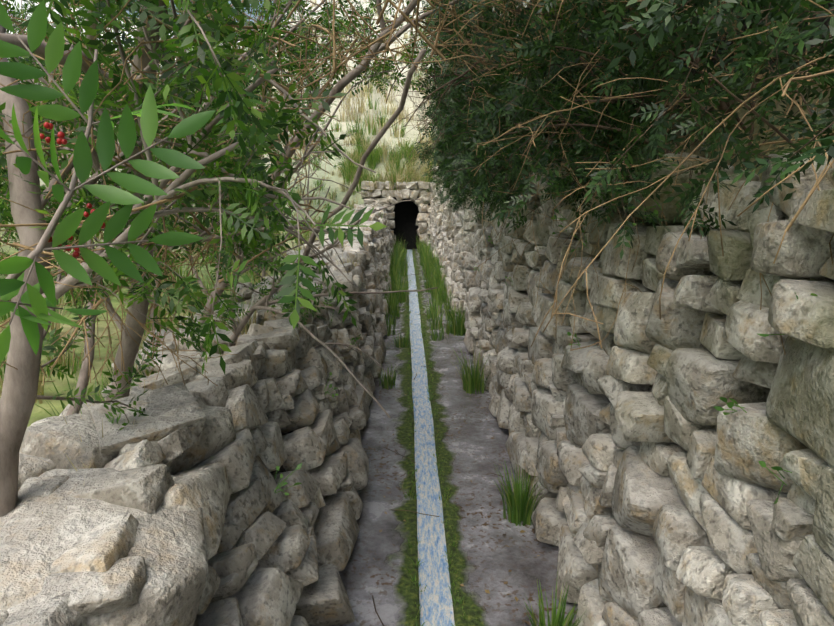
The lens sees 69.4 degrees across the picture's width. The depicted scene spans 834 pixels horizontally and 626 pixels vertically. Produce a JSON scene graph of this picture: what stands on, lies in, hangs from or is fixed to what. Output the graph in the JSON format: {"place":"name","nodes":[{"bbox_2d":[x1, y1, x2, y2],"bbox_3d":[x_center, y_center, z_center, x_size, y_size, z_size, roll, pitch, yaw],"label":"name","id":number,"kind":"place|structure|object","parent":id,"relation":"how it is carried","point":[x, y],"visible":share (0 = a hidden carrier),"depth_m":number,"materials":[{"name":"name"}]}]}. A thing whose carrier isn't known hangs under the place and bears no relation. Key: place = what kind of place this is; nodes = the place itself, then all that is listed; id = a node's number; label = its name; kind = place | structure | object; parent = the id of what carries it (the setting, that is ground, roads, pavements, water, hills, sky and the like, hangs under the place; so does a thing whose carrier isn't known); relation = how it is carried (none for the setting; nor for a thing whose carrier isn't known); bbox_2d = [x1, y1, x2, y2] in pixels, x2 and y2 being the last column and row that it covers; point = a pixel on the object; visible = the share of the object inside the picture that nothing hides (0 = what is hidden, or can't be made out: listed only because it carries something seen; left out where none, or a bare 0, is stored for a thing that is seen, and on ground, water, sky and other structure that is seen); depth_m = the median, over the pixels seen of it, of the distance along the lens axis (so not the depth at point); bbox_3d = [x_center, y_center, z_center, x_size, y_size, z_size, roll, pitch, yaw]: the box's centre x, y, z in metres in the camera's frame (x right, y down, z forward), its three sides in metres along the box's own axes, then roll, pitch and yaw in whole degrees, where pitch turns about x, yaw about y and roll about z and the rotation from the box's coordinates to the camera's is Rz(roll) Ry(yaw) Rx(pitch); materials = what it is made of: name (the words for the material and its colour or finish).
{"place":"outdoors","nodes":[
{"label":"outdoors","id":0,"kind":"place"},
{"bbox_2d":[126,0,282,29],"label":"sky","id":1,"kind":"structure","parent":0,"point":[229,2],"materials":[{"name":"white"}]},
{"bbox_2d":[0,0,833,426],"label":"ground","id":2,"kind":"structure","parent":0,"point":[38,412],"depth_m":5.39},
{"bbox_2d":[0,202,394,625],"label":"dry stone wall","id":3,"kind":"structure","parent":2,"relation":"on","point":[209,526],"depth_m":1.81,"materials":[{"name":"grey stone"}]},
{"bbox_2d":[179,298,278,351],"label":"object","id":4,"kind":"structure","parent":3,"relation":"on","point":[237,315],"depth_m":2.98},
{"bbox_2d":[0,0,676,516],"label":"lentisk shrub","id":5,"kind":"object","parent":3,"relation":"on","point":[270,122],"depth_m":1.32,"materials":[{"name":"green plant"}]},
{"bbox_2d":[0,0,215,363],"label":"sprig","id":6,"kind":"object","parent":5,"relation":"attached to","point":[68,225],"depth_m":0.56,"materials":[{"name":"green plant"}]},
{"bbox_2d":[40,122,105,259],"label":"berries","id":7,"kind":"object","parent":6,"relation":"attached to","point":[60,140],"visible":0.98,"depth_m":0.57,"materials":[{"name":"red plant"}]},
{"bbox_2d":[0,0,512,513],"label":"dry grass","id":8,"kind":"structure","parent":2,"relation":"on","point":[412,168],"depth_m":14.21,"materials":[{"name":"plant"}]},
{"bbox_2d":[270,431,292,474],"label":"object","id":9,"kind":"object","parent":2,"relation":"on","point":[281,468],"depth_m":2.49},
{"bbox_2d":[0,0,586,625],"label":"green grass","id":10,"kind":"structure","parent":2,"relation":"on","point":[520,506],"depth_m":6.23,"materials":[{"name":"green plant"}]},
{"bbox_2d":[0,0,608,385],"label":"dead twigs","id":11,"kind":"object","parent":2,"relation":"on","point":[334,53],"visible":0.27,"depth_m":1.51,"materials":[{"name":"plant"}]},
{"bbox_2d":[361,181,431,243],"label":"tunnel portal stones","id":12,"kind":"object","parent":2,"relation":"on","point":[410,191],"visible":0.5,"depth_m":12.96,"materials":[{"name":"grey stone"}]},
{"bbox_2d":[286,0,506,141],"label":"hill scrub","id":13,"kind":"object","parent":2,"relation":"on","point":[415,98],"visible":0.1,"depth_m":16.48,"materials":[{"name":"plant"}]},
{"bbox_2d":[374,196,430,229],"bbox_3d":[-0.102,-2.051,13.542,2.000,1.350,0.460,0,13,-1],"label":"headwall","id":14,"kind":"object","parent":2,"relation":"on","point":[402,200],"visible":0.02,"depth_m":13.21,"materials":[{"name":"grey stone"}]},
{"bbox_2d":[393,202,418,249],"bbox_3d":[-0.239,-1.922,13.419,0.580,1.250,0.610,0,13,-1],"label":"tunnel bore","id":15,"kind":"object","parent":14,"relation":"in","point":[405,218],"visible":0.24,"depth_m":13.71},
{"bbox_2d":[331,249,577,625],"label":"path slab","id":16,"kind":"structure","parent":0,"point":[461,424],"depth_m":2.88,"materials":[{"name":"concrete"}]},
{"bbox_2d":[407,250,454,625],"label":"channel water","id":17,"kind":"structure","parent":16,"relation":"on","point":[435,603],"depth_m":3.02,"materials":[{"name":"grey liquid"}]},
{"bbox_2d":[372,262,551,625],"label":"fallen leaves","id":18,"kind":"object","parent":16,"relation":"on","point":[516,598],"depth_m":2.87,"materials":[{"name":"brown plant"}]},
{"bbox_2d":[426,152,833,625],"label":"retaining wall","id":19,"kind":"structure","parent":16,"relation":"on","point":[641,455],"depth_m":1.58,"materials":[{"name":"stone"}]},
{"bbox_2d":[274,189,816,503],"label":"small plants","id":20,"kind":"object","parent":19,"relation":"attached to","point":[719,408],"visible":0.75,"depth_m":1.62,"materials":[{"name":"green plant"}]},
{"bbox_2d":[349,0,833,258],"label":"bush","id":21,"kind":"object","parent":19,"relation":"on","point":[605,27],"depth_m":1.68,"materials":[{"name":"green plant"}]},
{"bbox_2d":[387,0,833,354],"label":"dry canes","id":22,"kind":"object","parent":19,"relation":"on","point":[794,101],"visible":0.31,"depth_m":1.50,"materials":[{"name":"brown plant"}]}
]}

